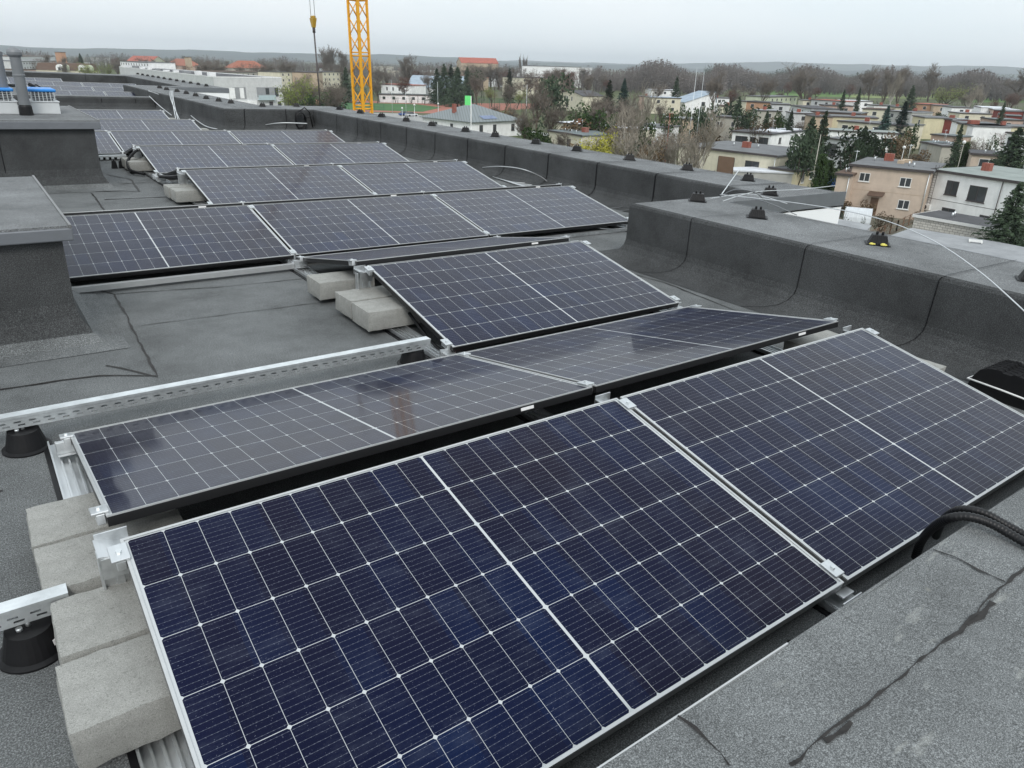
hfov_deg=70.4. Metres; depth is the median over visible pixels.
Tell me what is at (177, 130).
solar panel
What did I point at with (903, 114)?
conifer
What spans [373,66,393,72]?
house
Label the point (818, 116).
house
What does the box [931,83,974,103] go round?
budding tree
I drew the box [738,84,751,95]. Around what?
bare tree
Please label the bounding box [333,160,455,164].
solar panel
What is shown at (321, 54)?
bare tree
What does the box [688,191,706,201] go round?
wire holder
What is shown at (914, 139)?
shrub
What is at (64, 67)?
bare tree
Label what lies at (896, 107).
house
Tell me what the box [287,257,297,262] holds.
bracket
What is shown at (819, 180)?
thuja
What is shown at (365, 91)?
undergrowth
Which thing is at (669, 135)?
bare tree
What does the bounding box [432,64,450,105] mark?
conifer
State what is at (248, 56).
hills
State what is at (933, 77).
bare tree
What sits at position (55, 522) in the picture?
concrete block
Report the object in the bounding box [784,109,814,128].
house
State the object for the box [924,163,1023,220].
house
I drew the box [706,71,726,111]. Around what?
bare tree
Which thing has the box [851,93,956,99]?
field
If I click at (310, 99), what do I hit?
shrub
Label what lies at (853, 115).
house
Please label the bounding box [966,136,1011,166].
house
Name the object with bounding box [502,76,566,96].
office block
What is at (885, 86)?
bare tree
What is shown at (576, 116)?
shrub
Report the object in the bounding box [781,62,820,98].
bare tree
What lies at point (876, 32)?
sky
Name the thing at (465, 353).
panel clamp
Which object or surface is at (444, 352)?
bracket
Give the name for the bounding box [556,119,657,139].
house
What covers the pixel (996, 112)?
house
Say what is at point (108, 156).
cable tray
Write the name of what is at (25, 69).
building
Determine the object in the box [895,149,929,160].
bare tree
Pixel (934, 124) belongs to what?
house
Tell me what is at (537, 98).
bare tree
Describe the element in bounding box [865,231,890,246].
wire holder
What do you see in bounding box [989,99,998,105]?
bare tree
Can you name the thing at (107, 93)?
solar panel
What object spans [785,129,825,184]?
pine tree
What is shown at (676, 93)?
conifer
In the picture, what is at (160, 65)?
apartment block
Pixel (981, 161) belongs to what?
window
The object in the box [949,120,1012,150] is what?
house
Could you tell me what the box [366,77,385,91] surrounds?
bare tree
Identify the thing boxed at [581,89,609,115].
bare tree
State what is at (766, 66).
hills
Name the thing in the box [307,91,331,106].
shrub
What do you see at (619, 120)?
bare tree
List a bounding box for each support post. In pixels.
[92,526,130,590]
[132,147,141,157]
[177,171,187,184]
[354,265,372,289]
[594,392,610,403]
[841,325,851,333]
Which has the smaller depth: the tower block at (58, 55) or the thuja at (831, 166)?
the thuja at (831, 166)
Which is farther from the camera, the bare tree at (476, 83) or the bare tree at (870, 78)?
the bare tree at (870, 78)
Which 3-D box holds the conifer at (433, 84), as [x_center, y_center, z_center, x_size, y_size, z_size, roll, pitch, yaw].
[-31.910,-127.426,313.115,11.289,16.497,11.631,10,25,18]
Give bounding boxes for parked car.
[405,112,417,115]
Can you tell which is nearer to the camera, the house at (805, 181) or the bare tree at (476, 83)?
the house at (805, 181)
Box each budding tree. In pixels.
[72,62,99,73]
[93,62,113,73]
[273,74,319,105]
[482,86,498,106]
[515,89,529,108]
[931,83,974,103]
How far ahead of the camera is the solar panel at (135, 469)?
2.66 m
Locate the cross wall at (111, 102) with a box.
[11,94,154,109]
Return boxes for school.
[456,57,498,74]
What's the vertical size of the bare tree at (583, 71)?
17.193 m
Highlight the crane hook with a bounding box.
[309,0,320,105]
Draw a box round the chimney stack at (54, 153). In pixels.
[0,105,126,193]
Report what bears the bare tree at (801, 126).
on the ground at (1020, 105)
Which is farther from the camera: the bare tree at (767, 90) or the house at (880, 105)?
the bare tree at (767, 90)
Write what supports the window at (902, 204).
in the house at (888, 184)
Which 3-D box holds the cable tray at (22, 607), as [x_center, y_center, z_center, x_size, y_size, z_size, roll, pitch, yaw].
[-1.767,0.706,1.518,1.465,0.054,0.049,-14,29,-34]
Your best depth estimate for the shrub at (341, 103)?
208.86 m
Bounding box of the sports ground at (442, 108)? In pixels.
[315,99,540,112]
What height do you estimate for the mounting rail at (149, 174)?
0.030 m
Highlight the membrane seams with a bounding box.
[0,174,966,490]
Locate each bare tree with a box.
[38,54,49,62]
[58,55,68,62]
[59,62,67,71]
[110,57,121,73]
[135,56,154,61]
[191,56,217,70]
[210,59,224,70]
[233,64,246,70]
[247,62,258,70]
[253,58,280,70]
[272,57,297,71]
[291,73,311,105]
[292,77,330,104]
[314,78,350,95]
[317,45,337,70]
[317,48,330,69]
[320,83,350,107]
[321,64,335,70]
[333,68,343,85]
[335,47,349,71]
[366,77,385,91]
[368,64,386,82]
[372,79,381,102]
[383,71,390,83]
[393,76,415,92]
[397,52,417,81]
[419,71,432,93]
[445,63,465,75]
[464,68,484,104]
[465,64,490,89]
[466,62,488,75]
[471,68,488,91]
[482,63,495,88]
[486,64,504,88]
[489,103,499,111]
[495,78,520,112]
[506,104,539,139]
[506,106,524,115]
[512,68,538,103]
[520,79,555,131]
[531,76,550,91]
[534,98,571,134]
[545,68,564,81]
[548,129,572,145]
[555,75,576,91]
[559,71,579,87]
[576,66,590,89]
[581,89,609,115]
[582,75,595,89]
[587,98,614,124]
[595,94,620,120]
[597,74,607,91]
[601,79,611,88]
[604,115,675,160]
[605,97,645,150]
[614,90,639,125]
[618,78,665,156]
[652,84,669,95]
[652,97,668,123]
[652,131,679,152]
[653,143,684,164]
[656,130,680,142]
[661,120,699,164]
[676,99,732,168]
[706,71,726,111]
[722,88,743,104]
[726,90,737,102]
[731,80,739,98]
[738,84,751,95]
[747,88,755,94]
[754,73,779,100]
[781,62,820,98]
[783,81,792,95]
[794,120,806,129]
[803,89,814,98]
[809,87,822,98]
[845,84,855,99]
[858,64,881,100]
[880,67,895,101]
[886,69,905,104]
[893,65,910,103]
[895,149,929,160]
[919,63,943,101]
[920,90,927,99]
[955,91,978,106]
[960,136,987,156]
[963,85,983,106]
[968,138,995,153]
[977,81,990,105]
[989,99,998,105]
[991,131,1008,145]
[1001,68,1023,98]
[1005,92,1023,107]
[1007,90,1023,104]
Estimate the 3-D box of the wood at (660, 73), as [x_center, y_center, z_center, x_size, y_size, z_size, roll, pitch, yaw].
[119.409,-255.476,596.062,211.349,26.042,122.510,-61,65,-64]
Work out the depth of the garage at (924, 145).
154.29 m
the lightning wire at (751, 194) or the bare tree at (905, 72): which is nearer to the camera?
the lightning wire at (751, 194)
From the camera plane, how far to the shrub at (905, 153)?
136.59 m
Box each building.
[5,69,36,70]
[196,92,840,223]
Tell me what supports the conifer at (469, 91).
on the ground at (1020, 105)
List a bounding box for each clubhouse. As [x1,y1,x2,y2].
[379,93,435,103]
[381,84,425,93]
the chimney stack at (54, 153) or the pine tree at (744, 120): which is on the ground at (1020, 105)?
the pine tree at (744, 120)
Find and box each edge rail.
[72,263,294,292]
[540,227,626,237]
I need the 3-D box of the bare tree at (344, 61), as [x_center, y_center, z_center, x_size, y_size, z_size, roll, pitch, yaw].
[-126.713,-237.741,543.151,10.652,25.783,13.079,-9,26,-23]
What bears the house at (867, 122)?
on the ground at (1020, 105)
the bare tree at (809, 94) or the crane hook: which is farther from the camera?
the bare tree at (809, 94)
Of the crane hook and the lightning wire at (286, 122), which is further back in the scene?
the crane hook
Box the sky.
[0,0,1023,67]
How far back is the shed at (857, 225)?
73.79 m
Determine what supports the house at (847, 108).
on the ground at (1020, 105)
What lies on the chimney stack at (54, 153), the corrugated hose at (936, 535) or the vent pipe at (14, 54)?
the vent pipe at (14, 54)
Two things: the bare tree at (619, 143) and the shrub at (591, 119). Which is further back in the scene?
the shrub at (591, 119)
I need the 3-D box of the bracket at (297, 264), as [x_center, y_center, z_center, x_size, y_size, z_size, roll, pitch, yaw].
[-1.589,-0.906,5.433,0.100,0.055,0.085,-14,28,-34]
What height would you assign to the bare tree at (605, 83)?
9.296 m
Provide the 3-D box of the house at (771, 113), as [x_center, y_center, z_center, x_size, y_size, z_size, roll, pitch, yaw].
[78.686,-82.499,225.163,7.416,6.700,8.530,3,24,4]
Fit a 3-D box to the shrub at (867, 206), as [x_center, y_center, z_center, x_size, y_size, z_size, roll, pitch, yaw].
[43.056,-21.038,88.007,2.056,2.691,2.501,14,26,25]
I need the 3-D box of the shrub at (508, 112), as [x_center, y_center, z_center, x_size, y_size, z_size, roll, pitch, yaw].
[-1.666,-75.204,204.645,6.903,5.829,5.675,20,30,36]
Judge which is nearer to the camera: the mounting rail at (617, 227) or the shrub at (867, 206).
the mounting rail at (617, 227)
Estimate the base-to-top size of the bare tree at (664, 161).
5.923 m
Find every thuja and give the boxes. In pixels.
[807,153,829,189]
[823,160,836,190]
[954,142,970,166]
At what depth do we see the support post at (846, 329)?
3.90 m
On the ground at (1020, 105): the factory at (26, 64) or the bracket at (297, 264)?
the factory at (26, 64)
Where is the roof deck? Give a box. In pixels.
[0,84,1023,767]
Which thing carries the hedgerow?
on the ground at (1020, 105)
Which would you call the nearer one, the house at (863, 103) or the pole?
the pole
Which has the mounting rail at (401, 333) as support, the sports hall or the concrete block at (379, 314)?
the concrete block at (379, 314)
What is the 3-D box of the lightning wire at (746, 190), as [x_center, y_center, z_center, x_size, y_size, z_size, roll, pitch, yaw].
[1.981,-1.666,6.367,0.356,0.151,0.440,-14,28,-34]
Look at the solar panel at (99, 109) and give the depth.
14.80 m
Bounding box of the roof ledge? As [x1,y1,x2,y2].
[597,487,1023,767]
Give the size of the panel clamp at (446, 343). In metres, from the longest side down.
0.060 x 0.044 x 0.043 m
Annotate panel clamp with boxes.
[59,432,73,445]
[88,504,108,525]
[107,542,130,570]
[296,256,303,261]
[347,259,355,265]
[364,266,373,275]
[440,338,452,349]
[458,352,470,355]
[577,380,593,391]
[618,398,635,409]
[670,295,679,301]
[820,559,843,577]
[823,317,837,320]
[865,328,878,334]
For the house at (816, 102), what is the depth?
304.68 m
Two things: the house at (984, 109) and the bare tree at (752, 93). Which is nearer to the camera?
the house at (984, 109)
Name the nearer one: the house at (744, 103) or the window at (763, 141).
the window at (763, 141)
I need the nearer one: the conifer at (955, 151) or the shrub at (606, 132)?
the conifer at (955, 151)
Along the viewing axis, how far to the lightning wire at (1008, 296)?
4.66 m
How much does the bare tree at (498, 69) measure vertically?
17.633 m
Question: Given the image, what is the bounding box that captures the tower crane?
[346,0,372,113]
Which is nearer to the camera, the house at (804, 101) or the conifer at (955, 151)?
the conifer at (955, 151)
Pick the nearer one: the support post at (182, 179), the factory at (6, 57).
the support post at (182, 179)
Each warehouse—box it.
[484,71,519,86]
[522,65,592,87]
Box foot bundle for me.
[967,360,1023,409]
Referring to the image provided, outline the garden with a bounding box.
[839,214,912,234]
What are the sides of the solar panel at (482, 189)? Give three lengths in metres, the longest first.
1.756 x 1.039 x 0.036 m
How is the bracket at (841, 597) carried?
on the mounting rail at (401, 333)
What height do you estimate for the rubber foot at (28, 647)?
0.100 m
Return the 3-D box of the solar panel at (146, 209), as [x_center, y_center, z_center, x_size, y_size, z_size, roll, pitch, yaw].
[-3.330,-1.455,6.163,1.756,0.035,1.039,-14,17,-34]
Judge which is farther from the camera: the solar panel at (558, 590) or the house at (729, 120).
the house at (729, 120)
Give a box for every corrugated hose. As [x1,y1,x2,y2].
[911,512,1023,559]
[932,505,1023,539]
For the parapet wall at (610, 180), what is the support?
on the roof deck
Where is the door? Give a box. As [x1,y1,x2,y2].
[869,197,878,214]
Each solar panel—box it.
[7,77,62,84]
[26,81,82,85]
[27,85,93,90]
[52,90,105,95]
[62,205,293,281]
[63,202,241,215]
[71,353,592,526]
[78,109,159,110]
[80,110,168,118]
[81,82,135,86]
[92,87,123,91]
[94,119,200,130]
[95,131,122,154]
[104,91,135,95]
[110,131,240,154]
[113,130,224,139]
[120,398,843,767]
[123,143,266,154]
[127,119,188,119]
[139,144,293,173]
[162,164,332,174]
[185,165,373,203]
[226,130,325,130]
[230,131,343,143]
[244,192,422,204]
[253,194,487,258]
[268,142,377,143]
[274,143,408,164]
[302,237,568,265]
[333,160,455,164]
[341,161,502,193]
[367,241,678,351]
[424,184,560,193]
[436,186,627,236]
[467,306,837,392]
[620,328,1023,586]
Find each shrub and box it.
[293,94,316,105]
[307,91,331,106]
[327,92,352,109]
[499,106,514,116]
[521,125,539,139]
[534,128,553,143]
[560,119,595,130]
[565,100,591,120]
[580,108,606,130]
[599,112,618,132]
[601,123,636,141]
[634,118,655,150]
[637,136,667,162]
[659,106,676,136]
[674,103,691,140]
[691,128,720,140]
[747,115,770,143]
[759,117,780,127]
[774,110,787,128]
[839,201,851,216]
[859,199,875,217]
[871,211,893,232]
[882,132,904,158]
[890,130,912,159]
[901,122,919,156]
[908,149,930,161]
[935,112,946,116]
[985,133,998,150]
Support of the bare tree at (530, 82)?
on the ground at (1020, 105)
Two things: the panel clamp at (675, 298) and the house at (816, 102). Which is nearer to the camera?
the panel clamp at (675, 298)
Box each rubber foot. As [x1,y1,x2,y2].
[0,611,58,674]
[1,424,51,457]
[397,347,426,364]
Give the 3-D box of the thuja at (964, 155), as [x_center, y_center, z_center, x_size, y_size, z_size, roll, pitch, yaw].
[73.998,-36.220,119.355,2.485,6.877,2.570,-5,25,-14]
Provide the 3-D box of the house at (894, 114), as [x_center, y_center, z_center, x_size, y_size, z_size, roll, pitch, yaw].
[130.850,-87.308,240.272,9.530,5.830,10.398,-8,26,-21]
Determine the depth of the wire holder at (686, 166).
8.79 m
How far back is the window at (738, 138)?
147.76 m
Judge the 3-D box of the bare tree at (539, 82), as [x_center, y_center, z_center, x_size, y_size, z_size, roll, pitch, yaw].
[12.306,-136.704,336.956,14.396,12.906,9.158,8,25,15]
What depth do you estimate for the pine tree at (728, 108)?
189.40 m
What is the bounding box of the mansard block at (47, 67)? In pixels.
[36,62,98,72]
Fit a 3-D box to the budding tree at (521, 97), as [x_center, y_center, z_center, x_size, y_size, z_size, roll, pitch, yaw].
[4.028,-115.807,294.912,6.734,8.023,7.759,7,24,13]
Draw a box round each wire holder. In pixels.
[427,121,436,125]
[461,126,469,131]
[491,131,499,136]
[531,138,541,143]
[570,144,583,150]
[622,153,634,159]
[680,162,693,170]
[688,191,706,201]
[741,172,755,180]
[746,206,767,218]
[761,185,778,195]
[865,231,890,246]
[1015,270,1023,281]
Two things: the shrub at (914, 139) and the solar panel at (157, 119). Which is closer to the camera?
the solar panel at (157, 119)
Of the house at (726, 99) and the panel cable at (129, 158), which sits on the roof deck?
the panel cable at (129, 158)
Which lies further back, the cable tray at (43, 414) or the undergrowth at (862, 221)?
the undergrowth at (862, 221)
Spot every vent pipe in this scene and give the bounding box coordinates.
[0,51,10,96]
[6,47,33,115]
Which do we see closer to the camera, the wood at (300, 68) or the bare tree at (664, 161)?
the bare tree at (664, 161)
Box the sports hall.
[409,75,463,93]
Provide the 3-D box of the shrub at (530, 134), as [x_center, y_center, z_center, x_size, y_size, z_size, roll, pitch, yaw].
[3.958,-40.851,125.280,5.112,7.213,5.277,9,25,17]
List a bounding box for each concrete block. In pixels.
[26,492,175,563]
[34,509,182,612]
[50,579,148,664]
[55,633,180,767]
[121,157,145,168]
[125,160,153,170]
[163,183,194,197]
[170,187,205,201]
[306,270,374,299]
[335,285,393,318]
[351,297,420,331]
[783,330,837,349]
[919,358,946,371]
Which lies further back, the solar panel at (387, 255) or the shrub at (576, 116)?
the shrub at (576, 116)
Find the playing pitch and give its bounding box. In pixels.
[339,102,440,111]
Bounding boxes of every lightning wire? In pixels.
[149,91,216,128]
[266,122,306,124]
[482,166,546,180]
[710,193,786,203]
[720,189,768,205]
[720,194,1023,311]
[721,169,739,193]
[723,185,835,200]
[736,195,796,214]
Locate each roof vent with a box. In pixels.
[0,87,18,113]
[27,87,60,113]
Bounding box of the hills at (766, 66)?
[256,52,1023,73]
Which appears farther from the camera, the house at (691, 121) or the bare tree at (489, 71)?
the bare tree at (489, 71)
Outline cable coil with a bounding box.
[295,107,313,129]
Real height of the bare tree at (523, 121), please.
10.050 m
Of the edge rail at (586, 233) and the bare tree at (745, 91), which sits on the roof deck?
the edge rail at (586, 233)
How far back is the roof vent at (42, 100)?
8.35 m
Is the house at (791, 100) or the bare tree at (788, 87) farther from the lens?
the bare tree at (788, 87)
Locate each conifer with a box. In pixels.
[338,67,351,102]
[425,68,443,103]
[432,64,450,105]
[440,67,472,106]
[445,64,453,92]
[463,67,473,98]
[502,68,516,102]
[601,80,616,121]
[614,78,629,123]
[670,76,680,96]
[731,96,743,115]
[762,110,769,128]
[784,110,795,145]
[791,116,823,184]
[814,110,833,166]
[836,125,870,177]
[837,89,845,110]
[853,87,860,110]
[878,105,891,129]
[890,101,908,141]
[900,85,916,109]
[944,124,963,167]
[971,182,1023,246]
[988,127,1023,168]
[995,101,1005,123]
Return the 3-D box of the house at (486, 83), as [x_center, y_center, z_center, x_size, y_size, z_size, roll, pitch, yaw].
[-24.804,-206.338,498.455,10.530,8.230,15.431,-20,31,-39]
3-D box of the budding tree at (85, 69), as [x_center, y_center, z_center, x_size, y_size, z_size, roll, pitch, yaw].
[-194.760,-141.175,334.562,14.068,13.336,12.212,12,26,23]
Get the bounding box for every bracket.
[54,440,75,457]
[156,177,165,181]
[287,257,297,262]
[291,260,307,267]
[440,349,456,356]
[670,302,681,309]
[823,586,861,608]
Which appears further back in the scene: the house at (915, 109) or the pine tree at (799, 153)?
the house at (915, 109)
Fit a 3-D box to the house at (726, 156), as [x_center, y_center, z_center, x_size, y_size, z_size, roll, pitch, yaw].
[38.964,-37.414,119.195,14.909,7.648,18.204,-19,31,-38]
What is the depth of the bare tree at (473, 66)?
515.30 m
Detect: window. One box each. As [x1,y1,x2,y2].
[735,136,746,141]
[745,160,758,166]
[758,137,768,144]
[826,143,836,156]
[858,172,870,182]
[896,200,909,210]
[898,177,911,187]
[941,207,954,211]
[943,180,959,196]
[965,185,987,203]
[978,159,997,165]
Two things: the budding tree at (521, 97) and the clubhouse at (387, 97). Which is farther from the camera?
the clubhouse at (387, 97)
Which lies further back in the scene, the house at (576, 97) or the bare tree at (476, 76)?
the bare tree at (476, 76)
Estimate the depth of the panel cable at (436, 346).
4.16 m
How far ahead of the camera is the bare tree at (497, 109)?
220.41 m
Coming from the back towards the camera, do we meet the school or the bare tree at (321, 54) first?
the school
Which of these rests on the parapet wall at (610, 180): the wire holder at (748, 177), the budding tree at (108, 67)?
the wire holder at (748, 177)
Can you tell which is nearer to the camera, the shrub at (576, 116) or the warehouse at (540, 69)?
the shrub at (576, 116)
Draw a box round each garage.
[912,210,1023,240]
[919,129,953,157]
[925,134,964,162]
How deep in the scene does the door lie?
91.74 m
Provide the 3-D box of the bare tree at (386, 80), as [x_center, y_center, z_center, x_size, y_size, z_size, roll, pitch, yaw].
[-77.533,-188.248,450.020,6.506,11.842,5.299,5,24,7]
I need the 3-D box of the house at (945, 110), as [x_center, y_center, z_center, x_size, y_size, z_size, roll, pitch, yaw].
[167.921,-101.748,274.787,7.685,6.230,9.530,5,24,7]
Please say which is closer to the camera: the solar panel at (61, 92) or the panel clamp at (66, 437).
the panel clamp at (66, 437)
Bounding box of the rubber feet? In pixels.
[111,159,123,168]
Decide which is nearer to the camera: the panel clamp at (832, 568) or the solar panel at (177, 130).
the panel clamp at (832, 568)
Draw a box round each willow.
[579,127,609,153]
[598,126,622,153]
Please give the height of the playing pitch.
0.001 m
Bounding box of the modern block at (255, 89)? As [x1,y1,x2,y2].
[119,66,283,105]
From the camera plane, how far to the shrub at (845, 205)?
89.52 m
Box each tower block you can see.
[55,52,66,62]
[184,57,192,70]
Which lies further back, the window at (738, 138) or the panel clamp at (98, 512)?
the window at (738, 138)
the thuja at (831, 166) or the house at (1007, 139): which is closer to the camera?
the thuja at (831, 166)
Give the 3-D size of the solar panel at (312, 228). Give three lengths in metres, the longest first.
1.756 x 1.039 x 0.033 m
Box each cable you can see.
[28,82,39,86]
[126,149,145,174]
[157,173,177,178]
[398,300,441,350]
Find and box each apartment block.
[120,61,175,68]
[257,71,291,90]
[292,71,323,90]
[300,71,342,87]
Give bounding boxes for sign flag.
[465,96,470,104]
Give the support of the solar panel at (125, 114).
on the support post
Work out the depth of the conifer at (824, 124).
112.47 m
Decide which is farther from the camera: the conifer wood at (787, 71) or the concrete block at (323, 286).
the conifer wood at (787, 71)
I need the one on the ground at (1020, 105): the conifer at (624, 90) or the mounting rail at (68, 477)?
the conifer at (624, 90)
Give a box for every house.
[90,57,109,64]
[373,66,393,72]
[419,104,520,135]
[471,77,488,89]
[547,119,611,149]
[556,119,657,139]
[557,90,603,112]
[632,122,680,149]
[643,96,681,113]
[645,89,678,96]
[665,113,712,142]
[677,134,795,173]
[678,91,716,112]
[713,114,741,140]
[714,96,729,110]
[717,102,741,114]
[731,123,804,146]
[736,100,756,112]
[745,95,797,107]
[745,101,782,114]
[750,106,782,127]
[768,160,816,186]
[770,103,790,120]
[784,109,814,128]
[790,105,840,111]
[798,97,810,104]
[803,112,834,135]
[810,99,856,108]
[810,109,868,114]
[819,102,854,110]
[825,130,881,167]
[827,120,899,151]
[828,112,878,127]
[834,150,859,213]
[835,99,873,111]
[837,117,925,149]
[849,144,945,219]
[862,107,893,120]
[866,102,894,107]
[887,104,901,109]
[889,110,932,122]
[908,108,933,115]
[910,103,947,110]
[912,115,956,138]
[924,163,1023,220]
[930,104,951,115]
[941,106,973,116]
[942,115,969,133]
[948,109,992,120]
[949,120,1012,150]
[956,120,1023,134]
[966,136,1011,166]
[972,105,1009,112]
[980,115,1023,123]
[988,108,1018,116]
[992,109,1023,119]
[1002,132,1023,161]
[1005,114,1021,118]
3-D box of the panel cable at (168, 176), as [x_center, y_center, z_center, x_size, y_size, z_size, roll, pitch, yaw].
[-3.916,-2.396,8.283,0.101,0.186,1.069,-17,30,-36]
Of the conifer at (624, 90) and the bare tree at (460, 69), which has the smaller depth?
the conifer at (624, 90)
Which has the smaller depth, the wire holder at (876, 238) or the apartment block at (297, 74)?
the wire holder at (876, 238)
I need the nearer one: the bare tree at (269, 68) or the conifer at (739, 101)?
the conifer at (739, 101)
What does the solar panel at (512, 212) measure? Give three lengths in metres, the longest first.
1.756 x 1.039 x 0.036 m
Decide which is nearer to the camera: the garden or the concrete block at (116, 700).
the concrete block at (116, 700)
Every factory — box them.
[2,55,55,60]
[3,60,55,68]
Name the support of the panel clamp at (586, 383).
attached to the solar panel at (135, 469)
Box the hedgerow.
[741,96,1017,107]
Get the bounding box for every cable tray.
[0,336,430,431]
[0,583,68,630]
[99,155,125,159]
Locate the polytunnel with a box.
[843,207,872,224]
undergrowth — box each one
[283,82,485,104]
[562,108,727,170]
[821,140,983,229]
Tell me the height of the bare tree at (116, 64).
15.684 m
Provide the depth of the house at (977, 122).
178.02 m
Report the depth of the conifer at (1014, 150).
100.47 m
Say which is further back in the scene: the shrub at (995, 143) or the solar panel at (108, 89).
the shrub at (995, 143)
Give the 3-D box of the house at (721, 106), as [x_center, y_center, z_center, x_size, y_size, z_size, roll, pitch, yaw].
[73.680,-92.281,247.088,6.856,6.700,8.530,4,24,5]
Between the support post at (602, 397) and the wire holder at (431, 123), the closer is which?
the support post at (602, 397)
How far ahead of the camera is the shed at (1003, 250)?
66.60 m
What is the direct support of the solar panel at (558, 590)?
on the bracket at (841, 597)
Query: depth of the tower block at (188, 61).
531.46 m
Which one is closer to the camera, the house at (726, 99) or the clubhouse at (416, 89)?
the house at (726, 99)
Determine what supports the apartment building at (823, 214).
on the ground at (1020, 105)
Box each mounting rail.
[44,441,193,767]
[140,171,207,204]
[276,260,837,616]
[491,249,669,312]
[607,226,626,231]
[752,345,782,355]
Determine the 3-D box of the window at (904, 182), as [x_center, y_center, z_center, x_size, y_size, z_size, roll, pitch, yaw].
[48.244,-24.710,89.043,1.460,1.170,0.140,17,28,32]
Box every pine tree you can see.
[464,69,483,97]
[535,72,574,129]
[687,103,719,143]
[716,100,737,114]
[728,106,760,138]
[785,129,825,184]
[826,125,879,180]
[839,136,873,169]
[856,131,896,157]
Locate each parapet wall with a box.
[5,70,222,87]
[123,85,259,129]
[223,105,842,211]
[599,191,1023,380]
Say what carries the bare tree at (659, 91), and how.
on the ground at (1020, 105)
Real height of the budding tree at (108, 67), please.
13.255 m
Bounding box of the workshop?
[205,71,257,75]
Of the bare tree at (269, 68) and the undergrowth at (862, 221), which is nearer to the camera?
the undergrowth at (862, 221)
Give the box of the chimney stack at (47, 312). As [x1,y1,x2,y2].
[0,175,129,366]
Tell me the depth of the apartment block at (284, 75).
393.73 m
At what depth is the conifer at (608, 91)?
197.34 m
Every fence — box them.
[378,93,531,112]
[871,210,920,234]
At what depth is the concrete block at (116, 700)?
1.61 m
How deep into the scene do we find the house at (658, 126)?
156.44 m
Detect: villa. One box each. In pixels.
[128,56,165,61]
[171,59,197,70]
[225,60,264,70]
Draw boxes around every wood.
[4,52,593,73]
[5,49,596,75]
[353,62,602,92]
[591,58,729,95]
[703,64,907,81]
[709,62,1023,101]
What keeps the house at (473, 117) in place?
on the ground at (1020, 105)
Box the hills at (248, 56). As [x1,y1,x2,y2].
[0,45,1022,80]
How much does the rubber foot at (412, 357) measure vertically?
0.100 m
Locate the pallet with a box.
[969,239,982,243]
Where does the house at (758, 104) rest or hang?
on the ground at (1020, 105)
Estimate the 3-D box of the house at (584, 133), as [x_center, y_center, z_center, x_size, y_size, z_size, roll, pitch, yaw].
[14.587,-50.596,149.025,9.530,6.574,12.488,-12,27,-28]
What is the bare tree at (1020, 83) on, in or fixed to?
on the ground at (1020, 105)
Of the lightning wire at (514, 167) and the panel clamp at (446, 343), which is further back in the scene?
the lightning wire at (514, 167)
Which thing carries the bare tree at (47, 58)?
on the ground at (1020, 105)
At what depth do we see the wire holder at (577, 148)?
10.30 m
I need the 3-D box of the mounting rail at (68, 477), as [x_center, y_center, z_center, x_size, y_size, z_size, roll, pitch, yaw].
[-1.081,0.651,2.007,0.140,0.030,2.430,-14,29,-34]
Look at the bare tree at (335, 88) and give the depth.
221.98 m
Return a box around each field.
[770,90,850,96]
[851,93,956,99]
[960,98,1023,101]
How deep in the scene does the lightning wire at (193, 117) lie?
15.76 m
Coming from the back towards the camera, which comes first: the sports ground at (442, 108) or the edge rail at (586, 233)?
the sports ground at (442, 108)
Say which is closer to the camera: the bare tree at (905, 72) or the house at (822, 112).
the house at (822, 112)
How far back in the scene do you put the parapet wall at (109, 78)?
29.15 m
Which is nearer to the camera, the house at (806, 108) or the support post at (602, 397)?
the support post at (602, 397)
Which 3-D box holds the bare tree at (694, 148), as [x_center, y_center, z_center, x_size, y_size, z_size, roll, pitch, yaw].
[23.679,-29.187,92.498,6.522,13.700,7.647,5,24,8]
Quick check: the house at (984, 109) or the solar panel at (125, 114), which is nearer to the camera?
the solar panel at (125, 114)
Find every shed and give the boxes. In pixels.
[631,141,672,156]
[733,167,793,183]
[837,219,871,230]
[891,228,1023,262]
[930,133,972,143]
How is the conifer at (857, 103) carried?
on the ground at (1020, 105)
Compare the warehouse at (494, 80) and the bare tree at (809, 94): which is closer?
the bare tree at (809, 94)
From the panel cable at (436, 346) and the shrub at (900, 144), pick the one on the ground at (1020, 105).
the shrub at (900, 144)
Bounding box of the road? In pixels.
[374,113,547,135]
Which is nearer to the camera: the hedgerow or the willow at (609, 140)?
the willow at (609, 140)
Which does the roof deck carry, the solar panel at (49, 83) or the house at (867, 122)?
the solar panel at (49, 83)
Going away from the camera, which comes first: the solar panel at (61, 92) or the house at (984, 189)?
the solar panel at (61, 92)
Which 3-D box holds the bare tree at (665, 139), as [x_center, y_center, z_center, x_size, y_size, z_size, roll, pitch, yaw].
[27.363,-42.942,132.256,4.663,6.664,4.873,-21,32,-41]
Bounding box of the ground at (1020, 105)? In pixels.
[29,55,1023,190]
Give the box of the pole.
[811,135,820,184]
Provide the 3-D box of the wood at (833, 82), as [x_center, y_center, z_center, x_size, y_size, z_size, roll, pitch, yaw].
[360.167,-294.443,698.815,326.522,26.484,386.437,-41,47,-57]

